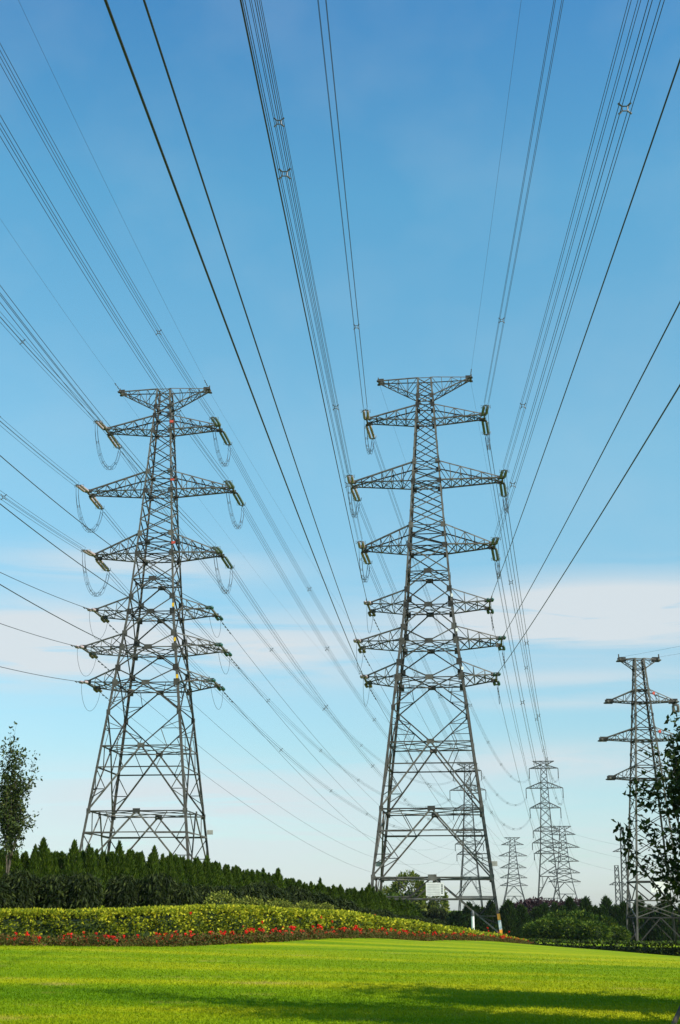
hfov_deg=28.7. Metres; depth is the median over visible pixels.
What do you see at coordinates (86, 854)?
cypress
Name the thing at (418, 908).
green bush
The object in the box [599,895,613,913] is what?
dark conifer
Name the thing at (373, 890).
cypress
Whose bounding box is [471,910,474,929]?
marker post
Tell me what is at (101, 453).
jumper loop
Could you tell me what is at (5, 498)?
conductor bundle
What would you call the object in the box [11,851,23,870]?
cypress
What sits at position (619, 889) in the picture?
transmission tower
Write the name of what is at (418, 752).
power line
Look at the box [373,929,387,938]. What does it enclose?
rose bush
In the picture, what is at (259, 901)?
clipped ball shrub
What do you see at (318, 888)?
cypress
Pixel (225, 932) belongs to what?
rose bush
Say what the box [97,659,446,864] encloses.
power line
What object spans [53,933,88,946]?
rose bush
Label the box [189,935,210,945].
rose bush
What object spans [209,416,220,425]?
insulator string
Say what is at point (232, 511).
jumper loop
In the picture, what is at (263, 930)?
rose bush
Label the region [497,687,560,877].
power line
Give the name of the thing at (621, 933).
green bush
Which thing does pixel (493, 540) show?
insulator string
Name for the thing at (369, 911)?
weeping shrub
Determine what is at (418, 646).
conductor bundle
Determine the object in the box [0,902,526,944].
flowering border hedge
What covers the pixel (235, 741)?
power line
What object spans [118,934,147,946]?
rose bush
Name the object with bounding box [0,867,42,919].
weeping shrub
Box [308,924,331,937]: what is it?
rose bush
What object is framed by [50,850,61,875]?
cypress
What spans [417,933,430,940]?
rose bush
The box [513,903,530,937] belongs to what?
dark conifer
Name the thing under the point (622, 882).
transmission tower
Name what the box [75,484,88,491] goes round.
insulator string
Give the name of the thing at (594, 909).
dark conifer
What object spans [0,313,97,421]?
conductor bundle
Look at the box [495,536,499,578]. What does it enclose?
jumper loop
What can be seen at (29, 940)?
rose bush
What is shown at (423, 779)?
power line
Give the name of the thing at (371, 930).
rose bush
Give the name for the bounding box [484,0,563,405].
conductor bundle
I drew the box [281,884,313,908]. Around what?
weeping shrub
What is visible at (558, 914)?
green bush
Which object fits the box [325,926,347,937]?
rose bush
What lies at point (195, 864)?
cypress
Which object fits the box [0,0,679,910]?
sky
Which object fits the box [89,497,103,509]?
insulator string
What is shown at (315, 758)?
power line
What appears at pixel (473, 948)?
ground
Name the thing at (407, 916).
weeping shrub
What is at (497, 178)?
earth wire
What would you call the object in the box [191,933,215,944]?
rose bush
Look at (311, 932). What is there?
rose bush
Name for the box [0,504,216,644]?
power line
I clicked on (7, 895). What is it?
weeping shrub
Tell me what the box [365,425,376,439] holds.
insulator string
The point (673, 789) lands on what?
broadleaf tree
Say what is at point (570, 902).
dark conifer
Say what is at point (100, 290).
conductor bundle
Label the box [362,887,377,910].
cypress
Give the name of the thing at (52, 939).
rose bush
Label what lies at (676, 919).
dark conifer
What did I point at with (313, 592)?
conductor bundle
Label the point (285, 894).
weeping shrub
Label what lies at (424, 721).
power line
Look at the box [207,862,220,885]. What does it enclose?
cypress
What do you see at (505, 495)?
jumper loop
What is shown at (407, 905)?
cypress
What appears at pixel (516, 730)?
power line
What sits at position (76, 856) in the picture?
cypress
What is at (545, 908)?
dark conifer
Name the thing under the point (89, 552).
insulator string
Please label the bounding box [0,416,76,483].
conductor bundle
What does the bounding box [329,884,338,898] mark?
cypress
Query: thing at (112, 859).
cypress
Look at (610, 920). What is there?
green bush
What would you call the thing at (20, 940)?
rose bush
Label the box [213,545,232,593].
jumper loop
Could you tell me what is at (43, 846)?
cypress
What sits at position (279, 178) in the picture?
conductor bundle
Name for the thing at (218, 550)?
insulator string
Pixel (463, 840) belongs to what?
transmission tower
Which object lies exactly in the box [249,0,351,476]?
conductor bundle
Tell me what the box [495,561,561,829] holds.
conductor bundle
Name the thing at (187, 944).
rose bush
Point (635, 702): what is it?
transmission tower
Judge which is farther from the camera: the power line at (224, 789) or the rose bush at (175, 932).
the power line at (224, 789)
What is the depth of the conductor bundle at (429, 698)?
237.20 m
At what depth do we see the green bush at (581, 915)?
143.73 m
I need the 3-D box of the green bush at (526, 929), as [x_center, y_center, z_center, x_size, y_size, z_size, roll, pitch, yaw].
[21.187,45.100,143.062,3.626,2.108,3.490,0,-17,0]
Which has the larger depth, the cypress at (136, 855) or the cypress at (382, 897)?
the cypress at (382, 897)
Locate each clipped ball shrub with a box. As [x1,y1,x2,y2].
[203,890,240,914]
[234,895,266,915]
[262,898,294,916]
[293,900,316,917]
[313,902,334,917]
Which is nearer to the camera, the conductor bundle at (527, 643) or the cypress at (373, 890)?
the cypress at (373, 890)
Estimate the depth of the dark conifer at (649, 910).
167.63 m
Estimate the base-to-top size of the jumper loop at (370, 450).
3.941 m
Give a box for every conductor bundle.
[0,43,214,418]
[0,115,228,479]
[0,285,202,539]
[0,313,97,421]
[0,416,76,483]
[0,490,85,551]
[101,511,442,807]
[107,572,453,831]
[120,451,450,784]
[228,446,471,784]
[230,570,481,831]
[242,0,361,538]
[242,507,483,806]
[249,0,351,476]
[317,0,366,410]
[357,502,525,805]
[368,566,528,829]
[371,439,519,782]
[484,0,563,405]
[485,437,558,782]
[494,0,664,538]
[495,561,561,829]
[502,497,563,804]
[503,0,640,469]
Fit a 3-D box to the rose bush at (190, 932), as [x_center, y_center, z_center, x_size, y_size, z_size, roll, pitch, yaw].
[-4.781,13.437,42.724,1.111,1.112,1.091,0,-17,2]
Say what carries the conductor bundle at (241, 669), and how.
hanging from the insulator string
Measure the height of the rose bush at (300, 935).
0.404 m
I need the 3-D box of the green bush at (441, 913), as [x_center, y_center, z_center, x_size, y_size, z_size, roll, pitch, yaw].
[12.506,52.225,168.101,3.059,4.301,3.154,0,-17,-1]
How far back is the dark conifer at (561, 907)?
166.18 m
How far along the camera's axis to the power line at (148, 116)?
36.92 m
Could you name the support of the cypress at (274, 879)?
on the ground at (473, 948)
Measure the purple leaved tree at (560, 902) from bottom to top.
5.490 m
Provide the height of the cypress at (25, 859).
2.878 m
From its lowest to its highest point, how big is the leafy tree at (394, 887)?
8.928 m
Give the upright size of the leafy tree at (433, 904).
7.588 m
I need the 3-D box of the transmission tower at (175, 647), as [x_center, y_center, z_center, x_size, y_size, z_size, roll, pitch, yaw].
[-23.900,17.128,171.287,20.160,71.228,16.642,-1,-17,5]
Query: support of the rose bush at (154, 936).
on the ground at (473, 948)
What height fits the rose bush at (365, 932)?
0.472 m
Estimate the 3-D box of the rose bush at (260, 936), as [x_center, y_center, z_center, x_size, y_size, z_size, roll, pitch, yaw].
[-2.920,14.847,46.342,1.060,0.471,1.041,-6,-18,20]
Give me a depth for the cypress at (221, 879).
78.28 m
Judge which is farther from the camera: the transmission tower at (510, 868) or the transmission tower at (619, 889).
the transmission tower at (510, 868)
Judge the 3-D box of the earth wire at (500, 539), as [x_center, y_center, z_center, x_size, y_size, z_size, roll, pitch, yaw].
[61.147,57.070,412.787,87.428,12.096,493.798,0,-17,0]
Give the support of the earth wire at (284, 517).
attached to the transmission tower at (175, 647)
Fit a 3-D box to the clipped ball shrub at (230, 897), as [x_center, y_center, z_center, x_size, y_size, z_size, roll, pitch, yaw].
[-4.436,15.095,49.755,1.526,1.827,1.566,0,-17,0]
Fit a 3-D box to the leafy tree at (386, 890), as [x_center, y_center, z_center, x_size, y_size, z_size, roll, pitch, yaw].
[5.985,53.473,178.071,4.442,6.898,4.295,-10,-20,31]
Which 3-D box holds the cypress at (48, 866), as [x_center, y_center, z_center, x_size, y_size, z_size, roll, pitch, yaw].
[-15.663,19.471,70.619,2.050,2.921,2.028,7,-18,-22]
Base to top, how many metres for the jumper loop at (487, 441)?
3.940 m
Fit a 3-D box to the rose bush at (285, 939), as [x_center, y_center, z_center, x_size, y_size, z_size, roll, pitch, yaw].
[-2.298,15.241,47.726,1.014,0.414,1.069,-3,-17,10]
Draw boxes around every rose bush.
[0,933,9,945]
[0,933,22,945]
[3,932,29,945]
[5,936,30,945]
[20,936,37,945]
[22,931,51,945]
[43,936,69,945]
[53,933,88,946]
[54,932,82,946]
[73,931,107,946]
[88,934,115,945]
[95,932,128,944]
[107,935,131,946]
[116,934,143,945]
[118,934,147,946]
[140,937,164,946]
[144,933,171,945]
[153,931,185,945]
[156,933,190,946]
[165,933,190,946]
[176,912,205,944]
[178,934,206,945]
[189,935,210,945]
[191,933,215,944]
[197,932,228,944]
[204,931,226,944]
[219,931,238,943]
[222,935,237,943]
[226,927,253,943]
[245,927,271,942]
[250,931,270,942]
[253,921,275,941]
[260,932,283,941]
[262,928,282,941]
[266,931,289,941]
[269,929,294,940]
[272,930,291,941]
[282,926,306,940]
[293,932,307,939]
[297,928,321,938]
[299,929,313,939]
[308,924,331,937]
[309,932,323,939]
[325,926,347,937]
[332,927,352,938]
[340,927,361,937]
[357,928,369,937]
[362,928,379,937]
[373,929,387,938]
[377,928,391,938]
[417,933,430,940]
[432,932,444,940]
[449,932,463,939]
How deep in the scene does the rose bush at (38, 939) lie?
37.62 m
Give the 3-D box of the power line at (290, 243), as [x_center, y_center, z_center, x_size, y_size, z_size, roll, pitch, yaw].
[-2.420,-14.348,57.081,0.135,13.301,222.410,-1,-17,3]
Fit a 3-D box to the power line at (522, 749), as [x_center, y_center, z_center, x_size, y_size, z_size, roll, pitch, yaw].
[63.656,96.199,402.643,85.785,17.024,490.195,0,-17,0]
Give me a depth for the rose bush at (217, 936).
43.38 m
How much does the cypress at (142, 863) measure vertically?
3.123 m
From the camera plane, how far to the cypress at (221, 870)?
78.85 m
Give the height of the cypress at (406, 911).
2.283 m
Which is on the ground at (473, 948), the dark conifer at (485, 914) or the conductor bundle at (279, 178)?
the dark conifer at (485, 914)
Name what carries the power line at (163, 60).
hanging from the insulator string
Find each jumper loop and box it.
[76,483,102,532]
[82,548,109,596]
[95,422,120,469]
[211,415,230,466]
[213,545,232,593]
[225,479,243,528]
[348,488,359,517]
[359,544,369,582]
[364,410,373,452]
[485,403,489,450]
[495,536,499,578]
[503,468,508,513]
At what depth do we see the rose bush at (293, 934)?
47.84 m
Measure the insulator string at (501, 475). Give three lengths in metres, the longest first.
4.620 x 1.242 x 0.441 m
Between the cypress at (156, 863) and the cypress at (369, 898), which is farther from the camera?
the cypress at (369, 898)
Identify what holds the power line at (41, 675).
hanging from the insulator string
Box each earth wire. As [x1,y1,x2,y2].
[1,220,118,388]
[18,0,207,385]
[124,398,432,755]
[213,398,453,751]
[470,5,520,374]
[471,385,542,733]
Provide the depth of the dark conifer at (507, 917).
163.20 m
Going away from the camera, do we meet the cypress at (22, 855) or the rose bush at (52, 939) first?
the rose bush at (52, 939)
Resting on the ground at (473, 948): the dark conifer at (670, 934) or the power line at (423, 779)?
the dark conifer at (670, 934)
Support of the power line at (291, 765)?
hanging from the insulator string
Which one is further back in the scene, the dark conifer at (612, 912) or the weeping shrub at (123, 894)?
the dark conifer at (612, 912)
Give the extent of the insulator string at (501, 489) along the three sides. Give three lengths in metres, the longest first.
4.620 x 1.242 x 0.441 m
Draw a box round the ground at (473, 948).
[0,905,679,1023]
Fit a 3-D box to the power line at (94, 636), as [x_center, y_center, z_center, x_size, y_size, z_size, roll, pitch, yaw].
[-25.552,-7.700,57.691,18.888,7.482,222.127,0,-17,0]
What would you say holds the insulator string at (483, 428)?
attached to the transmission tower at (433, 888)
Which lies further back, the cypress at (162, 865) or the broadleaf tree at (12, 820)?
the cypress at (162, 865)
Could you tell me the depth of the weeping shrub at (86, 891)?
58.09 m
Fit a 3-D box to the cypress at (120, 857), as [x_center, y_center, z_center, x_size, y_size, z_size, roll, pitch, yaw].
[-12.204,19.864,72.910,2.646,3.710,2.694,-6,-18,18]
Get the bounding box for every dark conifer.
[445,910,454,923]
[447,910,470,928]
[461,901,482,930]
[474,904,480,912]
[477,906,495,932]
[483,900,505,933]
[499,898,522,936]
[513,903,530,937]
[530,906,543,922]
[535,902,552,920]
[550,902,559,911]
[556,905,567,917]
[565,896,576,911]
[569,905,580,911]
[578,895,592,919]
[589,905,599,915]
[597,905,609,925]
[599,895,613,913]
[609,903,618,918]
[613,901,634,940]
[630,895,652,940]
[646,904,654,940]
[648,902,669,940]
[655,895,679,940]
[672,902,679,940]
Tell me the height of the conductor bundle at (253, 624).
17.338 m
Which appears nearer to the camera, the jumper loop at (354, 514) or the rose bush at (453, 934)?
the rose bush at (453, 934)
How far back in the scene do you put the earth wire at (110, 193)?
130.15 m
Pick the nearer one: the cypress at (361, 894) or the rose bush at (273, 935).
the rose bush at (273, 935)
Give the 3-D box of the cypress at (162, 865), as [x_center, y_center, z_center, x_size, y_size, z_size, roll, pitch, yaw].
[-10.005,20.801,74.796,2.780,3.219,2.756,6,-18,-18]
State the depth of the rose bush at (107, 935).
39.81 m
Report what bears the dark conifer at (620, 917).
on the ground at (473, 948)
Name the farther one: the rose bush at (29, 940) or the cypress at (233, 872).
the cypress at (233, 872)
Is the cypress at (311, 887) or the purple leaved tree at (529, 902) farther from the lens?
the purple leaved tree at (529, 902)
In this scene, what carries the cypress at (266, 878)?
on the ground at (473, 948)
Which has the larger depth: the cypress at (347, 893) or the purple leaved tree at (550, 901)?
the purple leaved tree at (550, 901)
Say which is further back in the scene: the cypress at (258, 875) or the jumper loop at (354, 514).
the jumper loop at (354, 514)
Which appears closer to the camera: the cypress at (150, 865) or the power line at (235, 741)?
the cypress at (150, 865)
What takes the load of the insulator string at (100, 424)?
attached to the transmission tower at (175, 647)
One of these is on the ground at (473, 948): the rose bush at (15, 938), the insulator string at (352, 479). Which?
the rose bush at (15, 938)
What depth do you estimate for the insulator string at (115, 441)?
183.31 m
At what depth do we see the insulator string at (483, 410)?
171.19 m
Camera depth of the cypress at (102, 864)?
72.54 m
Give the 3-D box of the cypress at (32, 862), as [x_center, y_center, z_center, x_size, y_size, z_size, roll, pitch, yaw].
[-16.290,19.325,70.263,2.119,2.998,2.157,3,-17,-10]
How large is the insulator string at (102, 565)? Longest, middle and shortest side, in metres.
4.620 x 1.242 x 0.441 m
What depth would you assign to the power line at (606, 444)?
72.66 m
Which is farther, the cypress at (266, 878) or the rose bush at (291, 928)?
the cypress at (266, 878)
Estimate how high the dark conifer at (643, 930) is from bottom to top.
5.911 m
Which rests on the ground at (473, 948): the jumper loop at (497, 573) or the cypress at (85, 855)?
the cypress at (85, 855)
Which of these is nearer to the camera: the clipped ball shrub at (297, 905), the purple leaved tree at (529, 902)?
the clipped ball shrub at (297, 905)
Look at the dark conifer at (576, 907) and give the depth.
166.33 m
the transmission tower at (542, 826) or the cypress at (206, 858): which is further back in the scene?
the transmission tower at (542, 826)
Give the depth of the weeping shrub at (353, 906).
73.96 m
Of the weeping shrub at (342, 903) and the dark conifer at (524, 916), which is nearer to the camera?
the weeping shrub at (342, 903)
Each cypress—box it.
[0,850,11,883]
[0,857,5,875]
[9,849,23,871]
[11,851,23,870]
[20,852,25,866]
[22,850,28,868]
[25,849,40,876]
[30,837,54,876]
[35,851,56,877]
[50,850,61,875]
[55,851,66,873]
[59,839,84,876]
[61,849,78,875]
[82,844,93,869]
[82,847,105,901]
[83,847,93,872]
[95,849,99,862]
[96,849,109,889]
[102,851,120,901]
[104,839,127,891]
[104,851,111,865]
[120,849,141,879]
[130,851,146,878]
[135,852,152,885]
[145,852,158,874]
[151,845,159,863]
[151,854,159,875]
[158,853,170,877]
[166,851,179,882]
[168,853,187,885]
[180,859,198,885]
[190,857,205,885]
[192,856,208,885]
[202,854,211,865]
[203,860,218,887]
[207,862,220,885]
[209,863,225,885]
[217,862,226,884]
[224,864,235,886]
[230,866,239,886]
[233,865,245,886]
[242,870,250,885]
[249,869,259,884]
[253,869,261,882]
[263,872,270,882]
[269,875,278,886]
[272,868,286,888]
[286,878,292,887]
[307,881,315,893]
[315,883,322,893]
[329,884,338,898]
[337,884,347,899]
[344,888,352,900]
[351,888,363,908]
[358,887,370,907]
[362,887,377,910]
[370,891,380,909]
[371,886,382,909]
[376,893,385,908]
[379,890,389,910]
[391,898,401,914]
[399,902,405,914]
[403,904,409,914]
[404,899,414,915]
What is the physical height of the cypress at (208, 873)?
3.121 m
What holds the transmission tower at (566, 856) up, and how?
on the ground at (473, 948)
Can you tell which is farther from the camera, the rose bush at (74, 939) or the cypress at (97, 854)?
the cypress at (97, 854)
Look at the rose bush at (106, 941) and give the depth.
39.45 m
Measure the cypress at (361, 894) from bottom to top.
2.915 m
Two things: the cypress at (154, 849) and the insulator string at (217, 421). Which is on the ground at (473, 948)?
the cypress at (154, 849)
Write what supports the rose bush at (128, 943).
on the ground at (473, 948)
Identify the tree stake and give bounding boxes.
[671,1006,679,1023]
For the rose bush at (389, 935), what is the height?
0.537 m
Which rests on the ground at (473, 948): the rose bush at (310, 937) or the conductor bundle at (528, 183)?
the rose bush at (310, 937)
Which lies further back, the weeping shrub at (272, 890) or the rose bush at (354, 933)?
the weeping shrub at (272, 890)
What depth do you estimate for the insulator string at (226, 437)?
181.98 m
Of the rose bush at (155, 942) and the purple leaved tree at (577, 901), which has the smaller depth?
the rose bush at (155, 942)
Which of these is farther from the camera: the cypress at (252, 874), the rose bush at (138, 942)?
the cypress at (252, 874)
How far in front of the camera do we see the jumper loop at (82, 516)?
174.63 m
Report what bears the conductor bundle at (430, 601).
hanging from the insulator string
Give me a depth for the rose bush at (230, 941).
44.00 m
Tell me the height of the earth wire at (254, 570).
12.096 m
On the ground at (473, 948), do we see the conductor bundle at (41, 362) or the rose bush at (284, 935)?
the rose bush at (284, 935)
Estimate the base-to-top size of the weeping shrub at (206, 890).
2.154 m
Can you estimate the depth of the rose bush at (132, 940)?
40.58 m
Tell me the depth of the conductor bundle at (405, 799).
230.39 m
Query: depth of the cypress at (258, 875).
82.22 m
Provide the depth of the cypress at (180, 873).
75.43 m
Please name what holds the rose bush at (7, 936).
on the ground at (473, 948)
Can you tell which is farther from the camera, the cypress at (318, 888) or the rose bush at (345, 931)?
the cypress at (318, 888)
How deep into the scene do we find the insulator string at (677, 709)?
147.87 m
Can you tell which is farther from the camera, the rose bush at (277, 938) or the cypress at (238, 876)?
the cypress at (238, 876)
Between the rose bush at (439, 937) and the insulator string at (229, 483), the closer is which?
the rose bush at (439, 937)
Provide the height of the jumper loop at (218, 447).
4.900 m
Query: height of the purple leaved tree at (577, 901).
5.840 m
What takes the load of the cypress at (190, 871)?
on the ground at (473, 948)
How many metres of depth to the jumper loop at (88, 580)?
172.89 m
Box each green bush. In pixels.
[386,890,412,903]
[413,903,421,912]
[418,910,428,917]
[428,907,447,920]
[521,921,547,937]
[530,916,563,938]
[543,909,572,922]
[551,916,584,939]
[563,909,599,926]
[576,919,611,940]
[591,914,618,930]
[601,924,631,940]
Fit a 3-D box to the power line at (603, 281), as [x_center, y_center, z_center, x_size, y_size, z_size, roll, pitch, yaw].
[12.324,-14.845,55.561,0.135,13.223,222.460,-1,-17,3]
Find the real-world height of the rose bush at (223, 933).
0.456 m
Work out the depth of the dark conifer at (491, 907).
162.72 m
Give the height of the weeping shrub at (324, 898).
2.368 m
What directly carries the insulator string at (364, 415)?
attached to the transmission tower at (433, 888)
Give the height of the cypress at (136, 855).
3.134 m
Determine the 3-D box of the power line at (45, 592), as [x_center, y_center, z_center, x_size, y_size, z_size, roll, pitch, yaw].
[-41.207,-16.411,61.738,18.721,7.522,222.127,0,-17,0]
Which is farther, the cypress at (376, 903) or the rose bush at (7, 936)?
the cypress at (376, 903)
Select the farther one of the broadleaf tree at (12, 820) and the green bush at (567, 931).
the green bush at (567, 931)
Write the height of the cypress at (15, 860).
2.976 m
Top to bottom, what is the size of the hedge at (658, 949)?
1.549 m
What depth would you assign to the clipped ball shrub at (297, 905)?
55.45 m
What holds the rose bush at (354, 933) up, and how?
on the ground at (473, 948)
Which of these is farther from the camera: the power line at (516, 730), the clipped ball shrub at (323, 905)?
the power line at (516, 730)
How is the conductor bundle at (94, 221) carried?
hanging from the insulator string at (217, 421)
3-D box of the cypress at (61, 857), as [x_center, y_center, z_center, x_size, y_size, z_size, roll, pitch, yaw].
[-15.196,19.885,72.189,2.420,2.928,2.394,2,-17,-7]
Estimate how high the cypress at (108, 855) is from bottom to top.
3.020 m
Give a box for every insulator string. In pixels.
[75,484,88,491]
[81,549,94,555]
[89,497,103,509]
[94,421,105,428]
[96,560,110,571]
[107,435,121,448]
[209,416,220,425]
[211,546,222,552]
[219,431,231,445]
[221,557,233,569]
[223,480,234,487]
[233,493,245,506]
[345,474,354,482]
[350,488,361,501]
[356,541,365,547]
[361,409,369,418]
[361,553,371,564]
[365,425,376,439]
[481,404,490,414]
[481,420,490,435]
[491,537,500,544]
[491,548,500,561]
[499,469,507,477]
[499,484,508,497]
[672,703,679,712]
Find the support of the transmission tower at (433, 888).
on the ground at (473, 948)
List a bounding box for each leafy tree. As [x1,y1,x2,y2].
[375,884,390,894]
[388,869,426,910]
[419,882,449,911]
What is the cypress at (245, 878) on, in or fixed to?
on the ground at (473, 948)
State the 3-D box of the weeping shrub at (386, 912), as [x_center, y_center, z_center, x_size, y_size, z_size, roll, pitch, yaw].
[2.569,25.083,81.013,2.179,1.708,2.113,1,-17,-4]
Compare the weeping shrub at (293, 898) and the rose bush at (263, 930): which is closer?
the rose bush at (263, 930)
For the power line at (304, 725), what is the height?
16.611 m
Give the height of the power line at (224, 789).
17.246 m
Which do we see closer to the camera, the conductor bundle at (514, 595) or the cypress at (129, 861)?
the cypress at (129, 861)
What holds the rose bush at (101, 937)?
on the ground at (473, 948)
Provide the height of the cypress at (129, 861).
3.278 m
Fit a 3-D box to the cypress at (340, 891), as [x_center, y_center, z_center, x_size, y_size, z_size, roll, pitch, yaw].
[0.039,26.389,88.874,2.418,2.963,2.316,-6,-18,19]
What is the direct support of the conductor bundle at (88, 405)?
hanging from the insulator string at (218, 550)
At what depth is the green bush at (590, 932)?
135.48 m
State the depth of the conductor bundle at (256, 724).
267.55 m
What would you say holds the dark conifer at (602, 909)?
on the ground at (473, 948)
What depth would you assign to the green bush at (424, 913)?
167.90 m
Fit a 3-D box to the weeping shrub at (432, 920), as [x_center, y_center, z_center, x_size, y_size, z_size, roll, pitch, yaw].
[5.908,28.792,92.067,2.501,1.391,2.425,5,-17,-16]
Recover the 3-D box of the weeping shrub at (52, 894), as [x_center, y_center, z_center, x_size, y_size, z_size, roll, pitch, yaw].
[-12.595,17.163,58.672,2.613,2.385,2.534,-10,-19,29]
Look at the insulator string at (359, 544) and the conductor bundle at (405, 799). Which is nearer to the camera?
the insulator string at (359, 544)
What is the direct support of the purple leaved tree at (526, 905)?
on the ground at (473, 948)
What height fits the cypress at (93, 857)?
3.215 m
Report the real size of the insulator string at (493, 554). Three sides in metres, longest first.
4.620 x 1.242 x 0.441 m
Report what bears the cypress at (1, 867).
on the ground at (473, 948)
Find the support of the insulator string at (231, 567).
attached to the transmission tower at (175, 647)
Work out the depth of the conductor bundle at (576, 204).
90.84 m
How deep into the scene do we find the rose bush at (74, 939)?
38.36 m
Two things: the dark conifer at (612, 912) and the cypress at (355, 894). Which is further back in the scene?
the dark conifer at (612, 912)
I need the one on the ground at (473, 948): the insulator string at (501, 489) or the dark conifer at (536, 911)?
the dark conifer at (536, 911)
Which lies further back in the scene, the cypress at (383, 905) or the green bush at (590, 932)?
the green bush at (590, 932)
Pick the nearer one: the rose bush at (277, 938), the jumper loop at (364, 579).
the rose bush at (277, 938)
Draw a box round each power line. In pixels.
[0,455,207,607]
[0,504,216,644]
[0,572,87,609]
[0,584,208,680]
[0,623,77,647]
[2,667,79,682]
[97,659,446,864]
[101,693,446,876]
[104,0,363,676]
[108,623,455,849]
[143,0,356,640]
[221,621,477,849]
[223,691,467,874]
[230,657,483,864]
[240,0,366,601]
[363,653,531,863]
[370,689,531,877]
[373,617,521,848]
[490,59,679,598]
[491,617,559,848]
[497,384,679,673]
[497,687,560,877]
[502,651,561,863]
[503,301,679,637]
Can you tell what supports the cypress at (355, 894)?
on the ground at (473, 948)
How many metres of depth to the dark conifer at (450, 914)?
163.40 m
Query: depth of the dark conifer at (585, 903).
168.51 m
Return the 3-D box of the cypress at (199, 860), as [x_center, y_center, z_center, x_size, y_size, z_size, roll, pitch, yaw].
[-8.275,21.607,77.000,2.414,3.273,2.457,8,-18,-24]
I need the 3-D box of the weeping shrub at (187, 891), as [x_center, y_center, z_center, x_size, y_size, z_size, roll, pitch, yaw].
[-7.147,17.818,60.041,2.036,2.162,2.102,-5,-17,16]
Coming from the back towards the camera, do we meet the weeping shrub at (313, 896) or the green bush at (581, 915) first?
the green bush at (581, 915)
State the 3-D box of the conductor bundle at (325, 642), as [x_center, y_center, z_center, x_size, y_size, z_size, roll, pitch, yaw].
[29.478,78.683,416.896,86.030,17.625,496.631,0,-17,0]
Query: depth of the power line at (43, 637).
153.78 m
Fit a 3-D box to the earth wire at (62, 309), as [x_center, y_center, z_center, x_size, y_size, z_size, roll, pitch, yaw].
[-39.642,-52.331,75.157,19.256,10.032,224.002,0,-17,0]
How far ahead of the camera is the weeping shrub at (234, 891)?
61.72 m
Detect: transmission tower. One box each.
[79,385,236,860]
[351,374,503,933]
[450,763,484,910]
[499,837,527,904]
[526,761,562,899]
[546,826,580,899]
[598,654,679,940]
[609,865,620,905]
[613,828,633,911]
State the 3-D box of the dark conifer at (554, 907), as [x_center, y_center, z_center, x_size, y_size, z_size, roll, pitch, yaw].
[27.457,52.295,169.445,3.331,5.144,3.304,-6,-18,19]
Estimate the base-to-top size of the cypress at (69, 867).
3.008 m
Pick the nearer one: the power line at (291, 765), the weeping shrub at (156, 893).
the weeping shrub at (156, 893)
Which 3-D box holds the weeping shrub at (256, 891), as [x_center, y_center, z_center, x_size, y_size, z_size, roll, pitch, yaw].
[-4.372,18.777,62.843,2.207,2.299,2.278,-3,-17,12]
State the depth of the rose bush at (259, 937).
45.71 m
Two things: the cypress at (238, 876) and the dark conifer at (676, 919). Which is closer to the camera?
the cypress at (238, 876)
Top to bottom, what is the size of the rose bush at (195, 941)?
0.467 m
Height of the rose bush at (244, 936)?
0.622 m
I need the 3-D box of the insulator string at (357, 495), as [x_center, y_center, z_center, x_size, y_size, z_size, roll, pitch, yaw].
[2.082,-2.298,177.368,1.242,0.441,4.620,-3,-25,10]
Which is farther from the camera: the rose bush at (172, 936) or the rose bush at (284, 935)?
the rose bush at (284, 935)
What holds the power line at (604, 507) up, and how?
hanging from the insulator string
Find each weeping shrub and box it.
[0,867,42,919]
[0,880,17,919]
[31,873,77,920]
[62,872,104,919]
[103,872,144,918]
[133,872,180,915]
[167,882,203,915]
[189,883,221,914]
[210,885,246,904]
[237,884,269,915]
[242,879,284,906]
[279,889,295,907]
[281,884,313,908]
[287,890,297,903]
[294,887,320,909]
[312,891,337,908]
[330,897,353,910]
[344,899,360,912]
[360,908,382,924]
[376,909,395,917]
[402,915,414,919]
[423,917,441,924]
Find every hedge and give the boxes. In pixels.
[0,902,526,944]
[522,937,679,955]
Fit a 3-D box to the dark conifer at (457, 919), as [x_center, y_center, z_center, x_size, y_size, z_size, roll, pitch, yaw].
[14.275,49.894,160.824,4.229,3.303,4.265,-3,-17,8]
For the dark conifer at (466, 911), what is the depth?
161.82 m
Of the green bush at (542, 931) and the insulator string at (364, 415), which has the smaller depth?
the green bush at (542, 931)
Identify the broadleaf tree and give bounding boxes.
[0,721,42,872]
[611,707,679,926]
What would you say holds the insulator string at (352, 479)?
attached to the transmission tower at (433, 888)
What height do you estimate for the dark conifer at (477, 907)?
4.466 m
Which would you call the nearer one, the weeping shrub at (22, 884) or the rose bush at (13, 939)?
the rose bush at (13, 939)
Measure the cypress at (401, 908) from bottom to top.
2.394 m
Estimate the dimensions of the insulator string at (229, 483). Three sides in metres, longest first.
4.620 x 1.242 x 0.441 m
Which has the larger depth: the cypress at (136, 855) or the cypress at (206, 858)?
the cypress at (206, 858)
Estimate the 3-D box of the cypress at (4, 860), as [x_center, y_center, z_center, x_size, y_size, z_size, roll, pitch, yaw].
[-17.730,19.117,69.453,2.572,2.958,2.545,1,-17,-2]
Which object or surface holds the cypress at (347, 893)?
on the ground at (473, 948)
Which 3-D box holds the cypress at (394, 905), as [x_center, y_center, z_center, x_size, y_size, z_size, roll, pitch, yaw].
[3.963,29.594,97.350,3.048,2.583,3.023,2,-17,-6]
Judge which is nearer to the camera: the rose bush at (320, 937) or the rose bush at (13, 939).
the rose bush at (13, 939)
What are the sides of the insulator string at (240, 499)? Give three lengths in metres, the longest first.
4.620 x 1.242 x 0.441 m
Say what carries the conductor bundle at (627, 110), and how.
hanging from the insulator string at (493, 540)
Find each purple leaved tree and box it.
[516,898,538,914]
[521,896,549,912]
[546,898,558,908]
[556,899,575,906]
[563,896,580,905]

